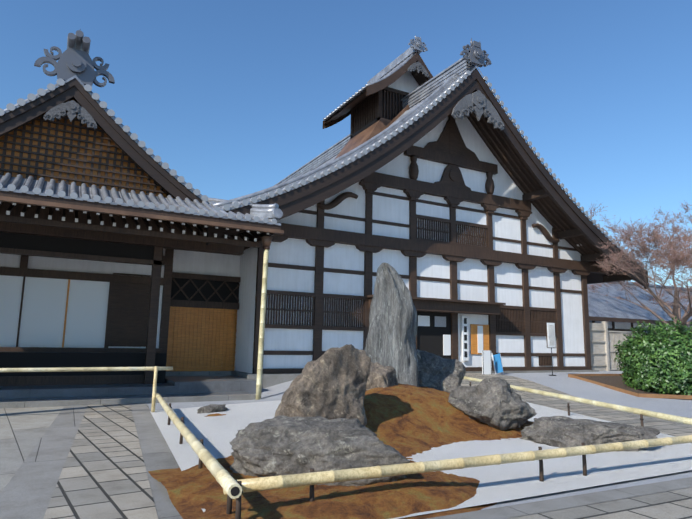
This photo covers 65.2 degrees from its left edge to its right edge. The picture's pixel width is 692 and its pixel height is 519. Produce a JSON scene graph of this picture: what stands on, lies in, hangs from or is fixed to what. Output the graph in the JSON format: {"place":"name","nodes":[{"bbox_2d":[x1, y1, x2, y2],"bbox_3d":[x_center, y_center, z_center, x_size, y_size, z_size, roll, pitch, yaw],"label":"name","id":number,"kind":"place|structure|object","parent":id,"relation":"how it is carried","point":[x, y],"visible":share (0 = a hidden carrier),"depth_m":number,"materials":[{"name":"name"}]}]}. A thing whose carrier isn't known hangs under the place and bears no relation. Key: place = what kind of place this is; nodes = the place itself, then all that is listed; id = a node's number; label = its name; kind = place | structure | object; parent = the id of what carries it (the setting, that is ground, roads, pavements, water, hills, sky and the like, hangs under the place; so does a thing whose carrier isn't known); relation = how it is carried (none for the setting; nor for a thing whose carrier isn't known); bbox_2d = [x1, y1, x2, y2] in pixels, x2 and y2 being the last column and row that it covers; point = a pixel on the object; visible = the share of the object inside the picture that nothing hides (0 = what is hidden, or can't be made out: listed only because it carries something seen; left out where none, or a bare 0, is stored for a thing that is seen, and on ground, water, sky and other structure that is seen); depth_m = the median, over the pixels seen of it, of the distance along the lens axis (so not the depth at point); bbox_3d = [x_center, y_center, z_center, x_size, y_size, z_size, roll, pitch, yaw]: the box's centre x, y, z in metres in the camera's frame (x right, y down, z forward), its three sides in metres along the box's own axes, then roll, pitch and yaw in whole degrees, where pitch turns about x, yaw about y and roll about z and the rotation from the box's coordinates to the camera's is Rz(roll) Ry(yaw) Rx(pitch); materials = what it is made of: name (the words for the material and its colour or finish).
{"place":"outdoors","nodes":[
{"label":"outdoors","id":0,"kind":"place"},
{"bbox_2d":[0,0,691,287],"label":"sky","id":1,"kind":"structure","parent":0,"point":[235,96],"materials":[{"name":"blue"}]},
{"bbox_2d":[147,365,691,518],"bbox_3d":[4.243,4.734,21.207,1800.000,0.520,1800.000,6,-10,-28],"label":"terrain","id":2,"kind":"structure","parent":0,"point":[562,382],"depth_m":15.64,"materials":[{"name":"grey gravel"}]},
{"bbox_2d":[0,383,255,408],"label":"stone terrace platform","id":3,"kind":"structure","parent":2,"relation":"on","point":[46,396],"depth_m":13.94,"materials":[{"name":"grey stone"}]},
{"bbox_2d":[0,78,280,393],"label":"hall","id":4,"kind":"structure","parent":2,"relation":"on","point":[78,288],"depth_m":15.98,"materials":[{"name":"paint"}]},
{"bbox_2d":[43,100,96,129],"bbox_3d":[-7.727,-4.139,15.235,1.361,0.729,0.101,6,-10,-28],"label":"gable ornament","id":5,"kind":"object","parent":4,"relation":"attached to","point":[72,108],"visible":1,"depth_m":15.21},
{"bbox_2d":[0,30,282,225],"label":"hall tiles","id":6,"kind":"object","parent":4,"relation":"on","point":[76,61],"visible":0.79,"depth_m":15.42,"materials":[{"name":"grey tile"}]},
{"bbox_2d":[0,196,283,399],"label":"rain gutter","id":7,"kind":"object","parent":4,"relation":"attached to","point":[266,241],"visible":1,"depth_m":14.88,"materials":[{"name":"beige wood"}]},
{"bbox_2d":[148,383,533,518],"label":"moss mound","id":8,"kind":"object","parent":2,"relation":"on","point":[406,420],"visible":0.33,"depth_m":5.66,"materials":[{"name":"brown soil"}]},
{"bbox_2d":[229,415,409,486],"bbox_3d":[-0.325,2.368,6.365,2.106,0.968,1.711,1,-9,0],"label":"garden rock","id":9,"kind":"object","parent":8,"relation":"on","point":[280,445],"visible":0.73,"depth_m":5.83,"materials":[{"name":"stone"}]},
{"bbox_2d":[275,344,370,425],"bbox_3d":[-0.284,2.157,8.033,1.225,1.786,1.627,-6,-11,38],"label":"garden rock","id":10,"kind":"object","parent":8,"relation":"on","point":[330,383],"visible":0.54,"depth_m":7.65,"materials":[{"name":"grey stone"}]},
{"bbox_2d":[365,362,397,390],"bbox_3d":[0.517,2.541,10.425,1.023,1.116,1.137,-4,-10,28],"label":"garden rock","id":11,"kind":"object","parent":8,"relation":"on","point":[381,376],"visible":0.31,"depth_m":10.00,"materials":[{"name":"grey stone"}]},
{"bbox_2d":[364,263,418,386],"bbox_3d":[0.988,1.703,11.673,1.502,3.300,0.948,0,-9,6],"label":"standing stone","id":12,"kind":"object","parent":8,"relation":"on","point":[391,335],"visible":0.67,"depth_m":11.34,"materials":[{"name":"stone"}]},
{"bbox_2d":[416,349,465,392],"bbox_3d":[1.963,2.841,12.917,1.656,1.357,1.335,-3,-10,25],"label":"garden rock","id":13,"kind":"object","parent":8,"relation":"on","point":[440,373],"visible":0.46,"depth_m":12.54,"materials":[{"name":"stone"}]},
{"bbox_2d":[0,373,691,518],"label":"paving stones","id":14,"kind":"object","parent":2,"relation":"on","point":[83,462],"visible":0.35,"depth_m":6.53,"materials":[{"name":"stone"}]},
{"bbox_2d":[482,350,503,373],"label":"sign boards","id":15,"kind":"object","parent":14,"relation":"on","point":[488,356],"visible":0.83,"depth_m":20.63,"materials":[{"name":"white plastic"}]},
{"bbox_2d":[0,366,691,518],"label":"bamboo fence","id":16,"kind":"object","parent":2,"relation":"on","point":[232,487],"visible":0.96,"depth_m":6.03,"materials":[{"name":"beige wood"}]},
{"bbox_2d":[150,400,691,518],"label":"garden gravel","id":17,"kind":"structure","parent":2,"relation":"on","point":[497,483],"depth_m":7.50,"materials":[{"name":"white gravel"}]},
{"bbox_2d":[197,404,227,413],"bbox_3d":[-2.902,3.320,11.803,0.770,0.298,0.469,6,-10,-28],"label":"garden rock","id":18,"kind":"object","parent":17,"relation":"on","point":[211,408],"visible":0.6,"depth_m":11.62,"materials":[{"name":"stone"}]},
{"bbox_2d":[448,377,536,430],"bbox_3d":[2.523,2.551,9.380,1.195,1.019,1.194,8,-11,-39],"label":"garden rock","id":19,"kind":"object","parent":17,"relation":"on","point":[497,403],"visible":0.81,"depth_m":9.06,"materials":[{"name":"stone"}]},
{"bbox_2d":[519,416,660,451],"bbox_3d":[3.835,2.814,8.539,2.099,0.571,1.165,0,-9,7],"label":"garden rock","id":20,"kind":"object","parent":17,"relation":"on","point":[560,431],"visible":0.67,"depth_m":8.26,"materials":[{"name":"stone"}]},
{"bbox_2d":[198,68,648,388],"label":"temple building","id":21,"kind":"structure","parent":2,"relation":"on","point":[446,216],"depth_m":21.54,"materials":[{"name":"white paint"}]},
{"bbox_2d":[211,55,646,268],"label":"kuri roof tiles","id":22,"kind":"object","parent":21,"relation":"on","point":[425,98],"visible":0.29,"depth_m":21.13,"materials":[{"name":"grey tile"}]},
{"bbox_2d":[323,35,432,158],"bbox_3d":[2.329,-7.260,27.034,5.800,6.202,4.630,6,-10,-28],"label":"kuri cupola","id":23,"kind":"object","parent":22,"relation":"on","point":[373,107],"visible":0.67,"depth_m":25.71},
{"bbox_2d":[451,38,503,130],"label":"gable ornaments","id":24,"kind":"object","parent":21,"relation":"attached to","point":[478,57],"visible":1,"depth_m":21.51},
{"bbox_2d":[546,322,555,375],"bbox_3d":[7.991,3.469,21.033,0.419,2.055,0.278,0,-9,4],"label":"notice sign stand","id":25,"kind":"object","parent":2,"relation":"on","point":[550,336],"visible":1,"depth_m":21.06,"materials":[{"name":"grey metal"}]},
{"bbox_2d":[589,321,634,370],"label":"garden wall","id":26,"kind":"structure","parent":2,"relation":"on","point":[601,337],"depth_m":25.80,"materials":[{"name":"grey wood"}]},
{"bbox_2d":[554,202,691,330],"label":"bare tree","id":27,"kind":"object","parent":2,"relation":"on","point":[678,258],"visible":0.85,"depth_m":21.85,"materials":[{"name":"brown plant"}]},
{"bbox_2d":[568,374,691,398],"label":"planting bed","id":28,"kind":"object","parent":2,"relation":"on","point":[613,381],"visible":0.59,"depth_m":18.97,"materials":[{"name":"brown soil"}]},
{"bbox_2d":[587,281,691,364],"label":"building","id":29,"kind":"structure","parent":2,"relation":"on","point":[617,314],"depth_m":36.95,"materials":[{"name":"tile"}]},
{"bbox_2d":[587,200,691,324],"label":"bare tree","id":30,"kind":"object","parent":2,"relation":"on","point":[656,278],"visible":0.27,"depth_m":34.61,"materials":[{"name":"brown plant"}]},
{"bbox_2d":[614,316,691,394],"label":"camellia shrub","id":31,"kind":"object","parent":2,"relation":"on","point":[656,359],"visible":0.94,"depth_m":17.92,"materials":[{"name":"green plant"}]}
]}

